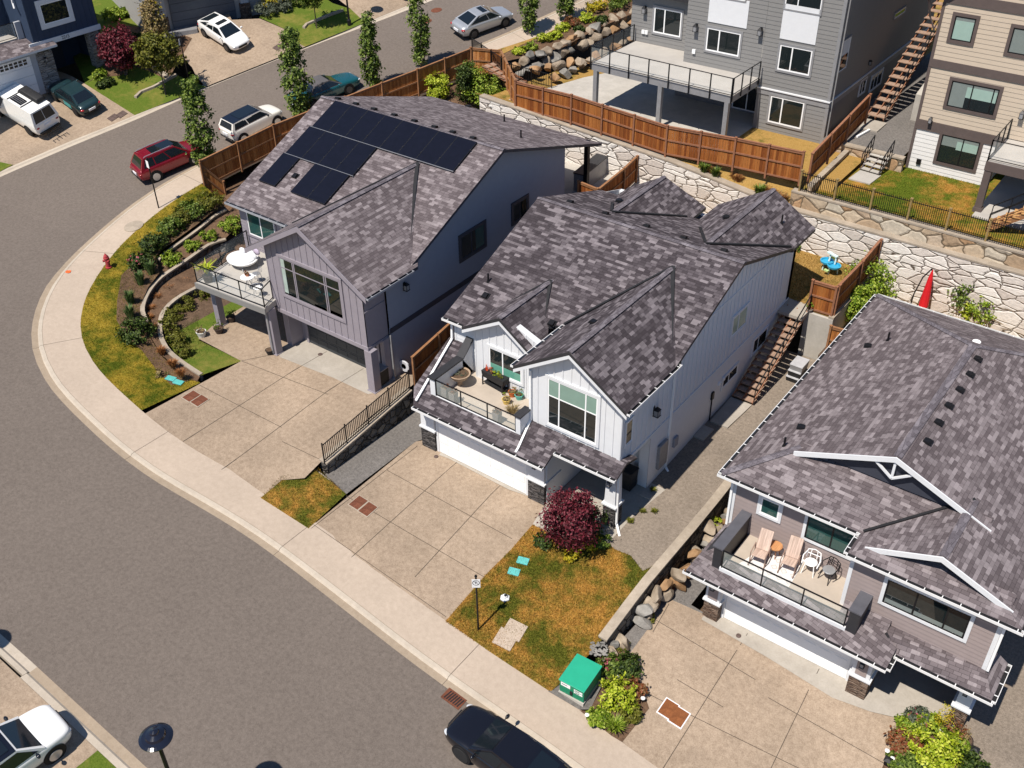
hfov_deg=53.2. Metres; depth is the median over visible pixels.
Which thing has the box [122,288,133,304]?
iris clump
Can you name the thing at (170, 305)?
garden wall
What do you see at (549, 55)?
boulder wall
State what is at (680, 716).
meter cover
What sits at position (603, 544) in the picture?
shrub
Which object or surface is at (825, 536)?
window
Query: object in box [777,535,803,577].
rocking chair
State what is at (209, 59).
driveway
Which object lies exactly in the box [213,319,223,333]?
plant pot
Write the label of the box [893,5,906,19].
window
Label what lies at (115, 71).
mulch bed
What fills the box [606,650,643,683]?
shrub
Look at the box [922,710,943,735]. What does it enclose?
shrub
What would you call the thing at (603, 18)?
shrub
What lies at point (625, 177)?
wooden fence
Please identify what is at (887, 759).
garden lantern
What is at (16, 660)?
kerb
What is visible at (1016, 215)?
staircase
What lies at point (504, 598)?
valve box
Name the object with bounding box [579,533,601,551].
shrub
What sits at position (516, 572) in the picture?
irrigation lid
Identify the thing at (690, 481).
gravel path
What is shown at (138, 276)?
iris clump
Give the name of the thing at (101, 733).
gutter pan
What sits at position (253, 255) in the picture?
cushion
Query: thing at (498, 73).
staircase
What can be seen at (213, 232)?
shrub
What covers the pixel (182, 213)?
shrub
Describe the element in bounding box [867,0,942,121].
staircase
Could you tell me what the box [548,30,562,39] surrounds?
shrub
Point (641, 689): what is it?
shrub
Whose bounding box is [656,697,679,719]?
meter cover
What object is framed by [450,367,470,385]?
bowl planter
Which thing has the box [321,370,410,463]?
railing
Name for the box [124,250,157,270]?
shrub
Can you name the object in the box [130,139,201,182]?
parked car
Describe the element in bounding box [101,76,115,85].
shrub
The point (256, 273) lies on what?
chair
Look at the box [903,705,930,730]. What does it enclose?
shrub
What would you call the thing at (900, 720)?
shrub
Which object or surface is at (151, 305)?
ornamental grass
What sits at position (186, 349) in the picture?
shrub
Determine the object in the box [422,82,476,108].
garden soil
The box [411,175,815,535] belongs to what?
house
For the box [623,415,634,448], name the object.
window
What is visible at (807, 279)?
back lawn
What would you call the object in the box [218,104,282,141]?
parked car
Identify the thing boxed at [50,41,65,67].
front door
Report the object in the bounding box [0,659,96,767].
driveway
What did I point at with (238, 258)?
patio umbrella
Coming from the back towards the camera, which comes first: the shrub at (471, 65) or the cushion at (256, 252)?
the shrub at (471, 65)
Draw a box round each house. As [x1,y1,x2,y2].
[0,0,106,94]
[112,0,264,31]
[193,96,601,393]
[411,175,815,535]
[590,0,935,143]
[682,294,1023,728]
[905,0,1023,212]
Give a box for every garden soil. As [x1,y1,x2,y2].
[169,81,501,263]
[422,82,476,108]
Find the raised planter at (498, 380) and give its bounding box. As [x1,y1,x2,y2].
[481,365,509,393]
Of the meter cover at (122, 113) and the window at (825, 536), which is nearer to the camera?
the window at (825, 536)
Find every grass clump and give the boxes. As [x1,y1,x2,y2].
[504,403,519,414]
[605,710,626,734]
[625,517,633,522]
[638,507,647,512]
[648,485,657,491]
[699,160,710,172]
[709,166,721,176]
[728,170,741,179]
[733,173,745,181]
[753,183,766,193]
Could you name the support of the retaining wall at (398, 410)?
on the gravel strip at (358, 468)
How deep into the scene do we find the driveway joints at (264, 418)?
48.62 m
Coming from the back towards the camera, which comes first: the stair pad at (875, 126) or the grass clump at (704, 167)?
the stair pad at (875, 126)
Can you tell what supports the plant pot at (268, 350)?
on the driveway at (264, 465)
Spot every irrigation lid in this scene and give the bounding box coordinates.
[165,375,176,381]
[172,379,184,384]
[507,567,520,576]
[516,556,528,565]
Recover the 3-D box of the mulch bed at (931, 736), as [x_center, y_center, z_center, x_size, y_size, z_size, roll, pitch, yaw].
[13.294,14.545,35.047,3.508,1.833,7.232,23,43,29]
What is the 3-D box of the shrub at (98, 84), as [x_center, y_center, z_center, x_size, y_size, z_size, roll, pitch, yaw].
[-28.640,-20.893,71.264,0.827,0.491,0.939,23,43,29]
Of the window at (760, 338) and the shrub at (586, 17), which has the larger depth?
the shrub at (586, 17)
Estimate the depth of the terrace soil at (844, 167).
57.90 m
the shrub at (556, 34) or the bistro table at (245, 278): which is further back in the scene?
the shrub at (556, 34)
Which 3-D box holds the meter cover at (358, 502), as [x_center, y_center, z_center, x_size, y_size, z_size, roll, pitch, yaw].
[-6.703,5.191,44.575,0.590,0.116,0.750,23,43,29]
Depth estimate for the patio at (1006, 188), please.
53.70 m
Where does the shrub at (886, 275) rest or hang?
on the back lawn at (807, 279)
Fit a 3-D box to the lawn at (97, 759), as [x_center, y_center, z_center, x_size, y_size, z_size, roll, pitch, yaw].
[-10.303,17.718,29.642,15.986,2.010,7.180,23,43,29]
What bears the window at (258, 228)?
in the house at (352, 209)
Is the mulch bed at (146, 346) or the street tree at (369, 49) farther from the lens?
the street tree at (369, 49)
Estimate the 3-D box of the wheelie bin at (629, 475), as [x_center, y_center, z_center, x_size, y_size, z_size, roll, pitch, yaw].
[5.102,4.087,44.605,0.614,1.010,0.666,23,43,29]
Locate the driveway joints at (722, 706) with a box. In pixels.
[649,604,882,767]
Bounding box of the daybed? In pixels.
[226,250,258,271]
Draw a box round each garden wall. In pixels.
[140,238,228,326]
[157,209,226,262]
[157,286,203,380]
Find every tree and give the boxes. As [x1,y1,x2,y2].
[95,18,142,75]
[129,30,181,94]
[176,72,219,166]
[276,26,315,116]
[300,0,321,27]
[357,10,385,86]
[405,0,431,67]
[517,0,540,33]
[533,486,608,552]
[554,0,575,19]
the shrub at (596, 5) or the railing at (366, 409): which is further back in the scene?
the shrub at (596, 5)
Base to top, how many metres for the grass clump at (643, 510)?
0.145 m
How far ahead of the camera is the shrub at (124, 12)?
78.54 m
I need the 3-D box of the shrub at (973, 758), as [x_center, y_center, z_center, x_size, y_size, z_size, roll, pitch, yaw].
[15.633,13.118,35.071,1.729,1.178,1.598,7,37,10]
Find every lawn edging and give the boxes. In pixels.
[134,73,176,97]
[302,9,343,28]
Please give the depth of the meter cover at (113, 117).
69.32 m
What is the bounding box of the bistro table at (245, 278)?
[240,273,253,290]
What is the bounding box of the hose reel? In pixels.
[400,360,408,371]
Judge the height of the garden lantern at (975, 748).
0.420 m
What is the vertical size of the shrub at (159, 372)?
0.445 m
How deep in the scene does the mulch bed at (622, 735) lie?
37.80 m
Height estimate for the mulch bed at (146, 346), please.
2.270 m
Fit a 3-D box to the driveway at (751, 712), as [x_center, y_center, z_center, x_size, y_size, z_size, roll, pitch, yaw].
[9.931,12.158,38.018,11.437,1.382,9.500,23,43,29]
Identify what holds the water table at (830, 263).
on the back lawn at (807, 279)
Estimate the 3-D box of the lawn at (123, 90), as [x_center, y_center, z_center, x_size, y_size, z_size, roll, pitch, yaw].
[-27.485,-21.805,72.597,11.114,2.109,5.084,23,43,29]
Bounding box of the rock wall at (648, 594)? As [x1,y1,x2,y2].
[598,480,730,660]
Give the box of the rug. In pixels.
[739,549,804,586]
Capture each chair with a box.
[251,266,262,283]
[251,283,264,295]
[747,528,773,568]
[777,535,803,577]
[801,548,821,577]
[818,556,840,585]
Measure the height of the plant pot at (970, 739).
0.716 m
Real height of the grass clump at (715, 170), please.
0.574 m
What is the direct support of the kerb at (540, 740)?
on the road
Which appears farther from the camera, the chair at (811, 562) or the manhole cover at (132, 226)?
the manhole cover at (132, 226)
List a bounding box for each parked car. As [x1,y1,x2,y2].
[0,705,70,767]
[48,79,100,116]
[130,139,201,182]
[197,12,248,52]
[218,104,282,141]
[287,72,359,108]
[444,704,567,767]
[450,5,512,38]
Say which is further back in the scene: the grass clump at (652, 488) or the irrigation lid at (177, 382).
the irrigation lid at (177, 382)
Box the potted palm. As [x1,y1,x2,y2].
[194,257,216,283]
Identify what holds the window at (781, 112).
in the house at (818, 71)
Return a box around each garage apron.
[279,339,393,393]
[439,452,527,495]
[702,616,974,727]
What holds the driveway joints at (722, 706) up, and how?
on the driveway at (751, 712)
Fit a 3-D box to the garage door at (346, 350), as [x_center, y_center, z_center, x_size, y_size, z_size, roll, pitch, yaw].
[-8.393,-2.205,50.520,4.850,2.220,0.072,23,43,29]
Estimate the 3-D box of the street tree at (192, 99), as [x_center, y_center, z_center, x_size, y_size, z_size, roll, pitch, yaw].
[-18.925,-15.732,61.602,2.206,5.976,2.326,23,43,29]
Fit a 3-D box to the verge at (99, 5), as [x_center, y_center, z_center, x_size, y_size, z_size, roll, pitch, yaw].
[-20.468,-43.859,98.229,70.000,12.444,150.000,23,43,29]
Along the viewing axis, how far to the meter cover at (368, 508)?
44.27 m
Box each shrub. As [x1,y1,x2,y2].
[91,69,107,80]
[95,81,105,88]
[99,6,122,21]
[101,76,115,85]
[114,7,128,17]
[114,314,159,344]
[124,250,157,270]
[132,32,141,39]
[133,231,169,253]
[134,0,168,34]
[154,368,169,377]
[156,215,184,236]
[158,315,178,332]
[160,248,182,266]
[161,306,183,320]
[163,326,186,347]
[170,204,190,224]
[172,340,191,358]
[173,295,194,312]
[174,54,187,67]
[175,198,208,220]
[183,239,203,252]
[192,290,210,301]
[195,189,225,211]
[198,228,217,241]
[217,214,240,235]
[252,0,278,16]
[262,0,282,6]
[272,0,292,12]
[291,0,301,7]
[423,70,452,98]
[452,64,474,102]
[457,59,483,88]
[461,65,505,109]
[511,46,526,54]
[524,40,538,50]
[532,531,551,550]
[533,32,553,42]
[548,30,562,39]
[554,22,570,31]
[563,15,579,26]
[564,547,579,562]
[572,24,585,31]
[579,11,596,23]
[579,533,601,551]
[581,502,609,535]
[583,0,607,12]
[585,705,611,728]
[593,533,611,549]
[595,13,608,24]
[595,650,623,678]
[597,671,638,713]
[601,0,628,12]
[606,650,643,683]
[615,642,630,651]
[618,675,648,703]
[619,700,642,724]
[712,517,722,525]
[844,285,871,321]
[845,250,898,299]
[875,259,895,281]
[882,724,926,755]
[885,750,911,767]
[894,709,926,739]
[901,715,966,767]
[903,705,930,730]
[903,742,931,767]
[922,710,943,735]
[935,725,970,756]
[944,746,990,767]
[947,284,974,315]
[958,302,975,321]
[967,295,996,325]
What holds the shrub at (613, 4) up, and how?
on the mulch bed at (509, 55)
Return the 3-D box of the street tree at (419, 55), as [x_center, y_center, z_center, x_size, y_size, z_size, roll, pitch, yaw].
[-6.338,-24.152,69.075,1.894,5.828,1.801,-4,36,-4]
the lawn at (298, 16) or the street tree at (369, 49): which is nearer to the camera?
the street tree at (369, 49)
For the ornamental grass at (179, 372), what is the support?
on the mulch bed at (146, 346)
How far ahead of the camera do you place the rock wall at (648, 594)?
41.30 m
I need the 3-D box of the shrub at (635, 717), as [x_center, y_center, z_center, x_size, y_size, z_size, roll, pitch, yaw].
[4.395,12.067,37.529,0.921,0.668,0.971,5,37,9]
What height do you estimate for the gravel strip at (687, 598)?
0.194 m
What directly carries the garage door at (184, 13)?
in the house at (180, 13)
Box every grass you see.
[146,303,156,309]
[152,292,163,297]
[156,344,167,354]
[165,313,237,372]
[165,357,178,367]
[174,367,185,377]
[788,250,849,303]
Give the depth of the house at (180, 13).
76.21 m
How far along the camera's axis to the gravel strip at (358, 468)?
47.06 m
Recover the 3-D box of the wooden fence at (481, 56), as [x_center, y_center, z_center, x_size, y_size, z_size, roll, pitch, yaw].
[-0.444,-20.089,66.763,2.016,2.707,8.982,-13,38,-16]
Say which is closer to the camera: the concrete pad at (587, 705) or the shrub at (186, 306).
the concrete pad at (587, 705)
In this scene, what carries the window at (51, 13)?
in the house at (42, 42)
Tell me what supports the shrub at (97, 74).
on the mulch bed at (115, 71)
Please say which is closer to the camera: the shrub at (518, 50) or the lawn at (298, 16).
the shrub at (518, 50)
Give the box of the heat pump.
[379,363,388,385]
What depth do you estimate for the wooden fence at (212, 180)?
62.03 m
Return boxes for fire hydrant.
[102,253,111,268]
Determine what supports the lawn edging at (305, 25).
on the lawn at (298, 16)
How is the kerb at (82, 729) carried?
on the ground at (203, 308)
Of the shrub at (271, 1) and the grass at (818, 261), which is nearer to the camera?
the grass at (818, 261)
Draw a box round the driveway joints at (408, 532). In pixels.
[312,446,511,616]
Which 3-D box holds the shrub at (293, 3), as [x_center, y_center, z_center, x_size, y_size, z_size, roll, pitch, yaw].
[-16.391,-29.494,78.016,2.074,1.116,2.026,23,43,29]
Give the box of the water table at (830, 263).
[820,251,840,274]
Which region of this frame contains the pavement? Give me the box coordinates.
[42,0,656,767]
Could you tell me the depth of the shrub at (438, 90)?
68.11 m
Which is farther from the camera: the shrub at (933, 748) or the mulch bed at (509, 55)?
the mulch bed at (509, 55)
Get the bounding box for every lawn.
[0,162,11,170]
[73,53,204,114]
[76,750,115,767]
[81,184,224,409]
[166,302,242,374]
[260,0,361,45]
[261,471,345,527]
[446,525,649,690]
[789,251,850,316]
[816,125,1023,247]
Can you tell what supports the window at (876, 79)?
in the house at (818, 71)
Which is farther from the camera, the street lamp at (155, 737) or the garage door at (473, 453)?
the garage door at (473, 453)
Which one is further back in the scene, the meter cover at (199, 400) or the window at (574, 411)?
the meter cover at (199, 400)
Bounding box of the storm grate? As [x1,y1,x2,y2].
[441,687,466,709]
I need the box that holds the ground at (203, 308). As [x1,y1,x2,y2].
[5,0,1006,761]
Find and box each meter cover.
[107,113,118,121]
[116,110,127,117]
[181,390,200,402]
[190,394,209,407]
[347,495,368,510]
[357,501,378,516]
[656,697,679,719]
[667,706,690,729]
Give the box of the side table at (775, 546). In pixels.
[768,541,782,559]
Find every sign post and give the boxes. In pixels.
[145,157,158,207]
[178,36,187,77]
[472,575,479,629]
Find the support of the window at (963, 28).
in the house at (974, 80)
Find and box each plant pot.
[194,326,205,337]
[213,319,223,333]
[225,310,235,322]
[265,347,272,354]
[440,383,449,398]
[448,388,457,402]
[492,408,501,422]
[502,394,510,404]
[507,386,515,397]
[514,388,523,399]
[806,303,813,312]
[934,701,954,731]
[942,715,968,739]
[959,728,973,746]
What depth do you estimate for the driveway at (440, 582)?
43.58 m
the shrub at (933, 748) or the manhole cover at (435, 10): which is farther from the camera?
the manhole cover at (435, 10)
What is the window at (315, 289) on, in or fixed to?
in the house at (352, 209)
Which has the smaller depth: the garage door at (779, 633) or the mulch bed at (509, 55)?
the garage door at (779, 633)
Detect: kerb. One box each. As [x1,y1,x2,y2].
[0,0,431,676]
[20,673,130,767]
[38,0,584,767]
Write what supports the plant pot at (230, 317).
on the driveway at (264, 465)
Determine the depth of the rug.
38.80 m
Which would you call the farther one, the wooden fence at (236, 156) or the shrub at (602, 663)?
the wooden fence at (236, 156)
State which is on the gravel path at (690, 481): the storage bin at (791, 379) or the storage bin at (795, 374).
the storage bin at (791, 379)
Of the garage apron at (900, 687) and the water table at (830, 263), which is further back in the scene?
the water table at (830, 263)
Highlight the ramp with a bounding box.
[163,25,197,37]
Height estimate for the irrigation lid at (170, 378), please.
0.086 m
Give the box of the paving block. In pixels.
[640,491,652,499]
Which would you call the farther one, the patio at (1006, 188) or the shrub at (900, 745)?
the patio at (1006, 188)
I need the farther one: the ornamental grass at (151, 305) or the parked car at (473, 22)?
the parked car at (473, 22)
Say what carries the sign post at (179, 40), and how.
on the lawn at (123, 90)
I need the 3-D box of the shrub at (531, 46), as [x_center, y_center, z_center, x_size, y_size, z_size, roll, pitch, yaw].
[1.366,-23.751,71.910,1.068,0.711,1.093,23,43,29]
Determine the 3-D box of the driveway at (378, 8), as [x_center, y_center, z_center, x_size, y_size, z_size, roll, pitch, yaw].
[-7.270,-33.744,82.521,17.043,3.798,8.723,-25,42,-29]
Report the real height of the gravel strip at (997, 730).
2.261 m
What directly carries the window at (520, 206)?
in the house at (352, 209)
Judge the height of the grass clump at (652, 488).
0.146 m
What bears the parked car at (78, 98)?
on the driveway at (18, 143)
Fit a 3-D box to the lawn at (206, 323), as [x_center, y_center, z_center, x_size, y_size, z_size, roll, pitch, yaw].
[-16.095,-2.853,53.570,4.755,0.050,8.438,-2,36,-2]
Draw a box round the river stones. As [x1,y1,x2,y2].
[589,641,607,656]
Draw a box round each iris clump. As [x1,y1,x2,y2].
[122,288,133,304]
[122,304,134,318]
[131,269,144,284]
[142,259,155,274]
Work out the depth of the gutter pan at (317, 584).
44.21 m
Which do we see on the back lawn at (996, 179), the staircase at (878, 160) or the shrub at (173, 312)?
the staircase at (878, 160)
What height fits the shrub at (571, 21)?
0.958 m
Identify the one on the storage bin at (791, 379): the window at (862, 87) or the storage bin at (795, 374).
the storage bin at (795, 374)
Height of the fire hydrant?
0.870 m
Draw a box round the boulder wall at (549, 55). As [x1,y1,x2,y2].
[510,8,632,81]
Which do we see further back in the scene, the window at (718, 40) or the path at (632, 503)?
the window at (718, 40)
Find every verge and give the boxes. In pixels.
[92,0,138,33]
[498,0,609,52]
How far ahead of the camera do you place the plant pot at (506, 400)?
44.91 m
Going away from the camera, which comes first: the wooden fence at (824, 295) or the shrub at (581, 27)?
the wooden fence at (824, 295)
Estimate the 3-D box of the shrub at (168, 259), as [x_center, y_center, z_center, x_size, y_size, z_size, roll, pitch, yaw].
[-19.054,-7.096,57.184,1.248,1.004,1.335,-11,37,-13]
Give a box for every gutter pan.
[29,667,146,767]
[31,0,581,767]
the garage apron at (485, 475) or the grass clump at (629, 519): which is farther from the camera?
the garage apron at (485, 475)
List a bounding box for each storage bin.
[786,372,805,383]
[788,366,807,378]
[790,355,809,372]
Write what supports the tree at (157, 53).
on the lawn at (123, 90)
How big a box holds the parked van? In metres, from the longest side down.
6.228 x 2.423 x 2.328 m
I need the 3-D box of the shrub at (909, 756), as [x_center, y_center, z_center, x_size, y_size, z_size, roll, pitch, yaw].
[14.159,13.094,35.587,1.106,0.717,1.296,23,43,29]
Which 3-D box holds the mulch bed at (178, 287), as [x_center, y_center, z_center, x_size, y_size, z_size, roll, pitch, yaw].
[-17.734,-3.820,54.382,3.711,0.650,12.225,-4,36,-4]
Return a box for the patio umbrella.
[910,268,932,307]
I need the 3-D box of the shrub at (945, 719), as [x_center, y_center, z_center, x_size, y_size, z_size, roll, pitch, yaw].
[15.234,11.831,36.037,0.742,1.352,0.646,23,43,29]
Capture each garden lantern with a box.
[883,755,893,765]
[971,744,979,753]
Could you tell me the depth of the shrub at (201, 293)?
55.69 m
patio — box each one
[509,42,763,158]
[564,162,640,193]
[972,175,1023,229]
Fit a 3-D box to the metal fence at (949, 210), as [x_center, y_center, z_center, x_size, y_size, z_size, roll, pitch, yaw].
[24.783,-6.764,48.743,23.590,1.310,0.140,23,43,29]
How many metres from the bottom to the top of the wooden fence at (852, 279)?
2.110 m
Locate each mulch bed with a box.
[90,25,191,80]
[116,203,224,384]
[146,251,225,380]
[153,211,240,281]
[477,0,662,66]
[580,648,648,741]
[882,733,966,767]
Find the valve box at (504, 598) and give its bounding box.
[500,594,509,601]
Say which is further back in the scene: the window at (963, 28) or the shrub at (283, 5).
the shrub at (283, 5)
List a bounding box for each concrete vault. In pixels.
[492,627,515,650]
[504,618,527,641]
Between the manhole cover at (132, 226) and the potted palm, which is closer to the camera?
the potted palm
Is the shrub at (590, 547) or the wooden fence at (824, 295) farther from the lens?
the wooden fence at (824, 295)
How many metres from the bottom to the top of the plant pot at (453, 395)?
0.805 m
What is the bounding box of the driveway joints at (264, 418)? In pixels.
[184,351,363,469]
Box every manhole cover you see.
[124,221,142,231]
[431,8,441,12]
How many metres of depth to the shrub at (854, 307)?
51.46 m
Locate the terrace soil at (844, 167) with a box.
[476,0,943,202]
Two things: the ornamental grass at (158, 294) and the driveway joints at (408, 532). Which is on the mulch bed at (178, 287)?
the ornamental grass at (158, 294)
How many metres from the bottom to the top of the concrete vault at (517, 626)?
0.253 m
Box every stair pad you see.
[710,397,751,428]
[848,170,880,184]
[858,118,886,132]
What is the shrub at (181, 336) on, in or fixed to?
on the lawn at (206, 323)
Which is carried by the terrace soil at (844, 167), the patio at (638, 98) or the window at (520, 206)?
the patio at (638, 98)
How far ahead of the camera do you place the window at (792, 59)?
57.75 m
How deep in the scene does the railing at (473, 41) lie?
67.30 m
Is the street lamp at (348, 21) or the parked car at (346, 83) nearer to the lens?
the parked car at (346, 83)
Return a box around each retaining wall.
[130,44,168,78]
[319,387,413,475]
[798,312,832,359]
[807,149,848,193]
[828,272,876,331]
[836,142,905,172]
[910,84,923,120]
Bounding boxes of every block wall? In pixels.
[479,93,1023,338]
[790,188,1023,269]
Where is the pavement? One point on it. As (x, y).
(414, 622)
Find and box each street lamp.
[138,722,172,767]
[346,0,350,25]
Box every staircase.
[482,62,526,82]
[732,294,811,404]
[859,135,894,174]
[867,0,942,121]
[985,193,1023,230]
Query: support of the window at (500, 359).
in the house at (612, 334)
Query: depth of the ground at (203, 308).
56.82 m
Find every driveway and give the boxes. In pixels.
[0,71,133,164]
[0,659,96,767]
[145,307,412,493]
[184,14,304,86]
[316,440,549,620]
[340,0,409,18]
[622,600,896,767]
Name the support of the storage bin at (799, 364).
on the storage bin at (795, 374)
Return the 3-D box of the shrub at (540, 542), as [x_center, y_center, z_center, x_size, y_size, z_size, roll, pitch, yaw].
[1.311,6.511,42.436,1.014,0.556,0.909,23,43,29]
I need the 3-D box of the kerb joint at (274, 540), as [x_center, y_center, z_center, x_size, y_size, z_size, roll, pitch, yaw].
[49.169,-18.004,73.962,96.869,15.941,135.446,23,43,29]
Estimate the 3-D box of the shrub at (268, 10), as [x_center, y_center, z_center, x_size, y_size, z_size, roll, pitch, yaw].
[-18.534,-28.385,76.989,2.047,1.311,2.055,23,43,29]
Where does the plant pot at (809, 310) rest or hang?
on the retaining wall at (814, 335)
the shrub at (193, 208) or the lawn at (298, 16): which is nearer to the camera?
the shrub at (193, 208)
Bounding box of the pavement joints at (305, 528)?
[33,32,524,684]
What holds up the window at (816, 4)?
in the house at (818, 71)
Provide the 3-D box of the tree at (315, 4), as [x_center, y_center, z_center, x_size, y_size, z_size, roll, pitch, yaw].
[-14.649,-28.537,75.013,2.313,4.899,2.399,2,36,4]
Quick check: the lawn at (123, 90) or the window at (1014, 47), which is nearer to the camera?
the window at (1014, 47)
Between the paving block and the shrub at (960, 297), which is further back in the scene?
the shrub at (960, 297)
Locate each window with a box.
[34,0,74,29]
[244,212,276,239]
[276,253,346,323]
[458,219,486,262]
[486,343,523,386]
[511,193,528,226]
[545,374,601,447]
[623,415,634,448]
[651,5,683,39]
[703,25,742,58]
[720,361,739,390]
[729,301,749,339]
[730,87,756,113]
[751,324,768,356]
[756,495,783,523]
[765,93,806,131]
[775,42,814,77]
[783,0,823,15]
[800,515,853,560]
[836,35,851,74]
[857,76,867,96]
[868,67,883,92]
[878,576,975,643]
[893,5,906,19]
[932,131,983,172]
[943,76,1003,118]
[946,12,980,46]
[1003,24,1023,58]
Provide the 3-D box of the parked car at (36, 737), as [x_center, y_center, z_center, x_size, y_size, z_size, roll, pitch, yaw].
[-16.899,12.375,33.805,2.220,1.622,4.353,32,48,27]
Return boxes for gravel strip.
[325,386,421,493]
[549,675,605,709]
[625,548,705,651]
[961,629,1023,767]
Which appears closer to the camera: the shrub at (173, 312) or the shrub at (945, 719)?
the shrub at (945, 719)
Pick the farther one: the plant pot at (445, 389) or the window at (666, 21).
the window at (666, 21)
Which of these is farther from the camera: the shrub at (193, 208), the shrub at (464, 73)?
the shrub at (464, 73)
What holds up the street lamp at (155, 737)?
on the lawn at (97, 759)
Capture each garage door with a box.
[0,56,39,92]
[168,0,236,28]
[308,325,376,367]
[438,422,525,493]
[724,596,850,678]
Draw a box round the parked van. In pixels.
[0,83,63,137]
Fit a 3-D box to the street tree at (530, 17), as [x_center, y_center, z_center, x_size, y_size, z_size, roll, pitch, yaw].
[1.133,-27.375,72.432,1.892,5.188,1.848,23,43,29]
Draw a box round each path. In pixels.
[533,469,665,542]
[608,350,815,570]
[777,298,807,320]
[822,51,931,155]
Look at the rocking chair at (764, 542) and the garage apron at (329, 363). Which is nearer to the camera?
the rocking chair at (764, 542)
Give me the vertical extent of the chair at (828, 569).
0.964 m
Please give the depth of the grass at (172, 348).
52.60 m
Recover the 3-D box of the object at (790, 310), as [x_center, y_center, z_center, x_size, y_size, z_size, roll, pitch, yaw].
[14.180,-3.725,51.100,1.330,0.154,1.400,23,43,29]
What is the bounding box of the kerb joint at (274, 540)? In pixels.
[42,2,584,767]
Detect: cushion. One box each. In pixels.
[250,252,256,258]
[253,249,259,254]
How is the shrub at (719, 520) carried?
on the rock wall at (648, 594)
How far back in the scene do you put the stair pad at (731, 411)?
48.59 m
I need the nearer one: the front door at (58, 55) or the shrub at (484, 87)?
the shrub at (484, 87)
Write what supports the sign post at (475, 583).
on the lawn at (557, 620)
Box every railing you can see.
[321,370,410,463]
[471,36,551,87]
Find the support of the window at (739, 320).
in the house at (612, 334)
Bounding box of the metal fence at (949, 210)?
[798,169,1023,249]
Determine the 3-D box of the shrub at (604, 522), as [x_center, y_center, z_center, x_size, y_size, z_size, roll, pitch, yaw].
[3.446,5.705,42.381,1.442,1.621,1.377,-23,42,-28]
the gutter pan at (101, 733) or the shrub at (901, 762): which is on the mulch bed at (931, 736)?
the shrub at (901, 762)
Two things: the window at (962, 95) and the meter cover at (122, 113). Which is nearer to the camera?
the window at (962, 95)
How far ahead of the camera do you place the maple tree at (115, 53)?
70.38 m
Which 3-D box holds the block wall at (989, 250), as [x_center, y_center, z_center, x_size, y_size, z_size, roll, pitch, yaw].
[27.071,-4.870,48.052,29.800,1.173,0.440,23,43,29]
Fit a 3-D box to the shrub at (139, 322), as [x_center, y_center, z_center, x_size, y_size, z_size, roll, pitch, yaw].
[-19.097,-2.740,51.783,2.077,1.376,2.324,23,43,29]
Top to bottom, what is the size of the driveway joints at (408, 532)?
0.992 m
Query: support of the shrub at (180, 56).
on the mulch bed at (115, 71)
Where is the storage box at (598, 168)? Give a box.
[573,153,607,190]
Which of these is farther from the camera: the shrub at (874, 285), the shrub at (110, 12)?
the shrub at (110, 12)
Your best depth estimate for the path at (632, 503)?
44.47 m
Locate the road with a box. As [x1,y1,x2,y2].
[0,0,576,767]
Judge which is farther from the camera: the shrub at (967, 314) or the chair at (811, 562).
the shrub at (967, 314)
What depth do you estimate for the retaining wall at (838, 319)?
51.17 m
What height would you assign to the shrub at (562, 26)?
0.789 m
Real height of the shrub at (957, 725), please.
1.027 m
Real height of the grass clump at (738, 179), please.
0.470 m
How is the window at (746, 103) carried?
in the house at (818, 71)
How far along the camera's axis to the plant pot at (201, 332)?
52.71 m
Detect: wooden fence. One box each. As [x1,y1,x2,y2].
[198,47,472,187]
[198,162,226,196]
[410,323,454,385]
[469,46,515,105]
[514,80,805,185]
[577,155,638,192]
[806,93,872,184]
[806,279,838,315]
[825,324,842,349]
[833,238,882,315]
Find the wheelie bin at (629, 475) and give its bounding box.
[622,464,638,491]
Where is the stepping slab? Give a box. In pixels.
[693,425,713,441]
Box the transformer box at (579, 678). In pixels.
[558,653,601,710]
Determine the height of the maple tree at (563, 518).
3.510 m
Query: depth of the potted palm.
51.39 m

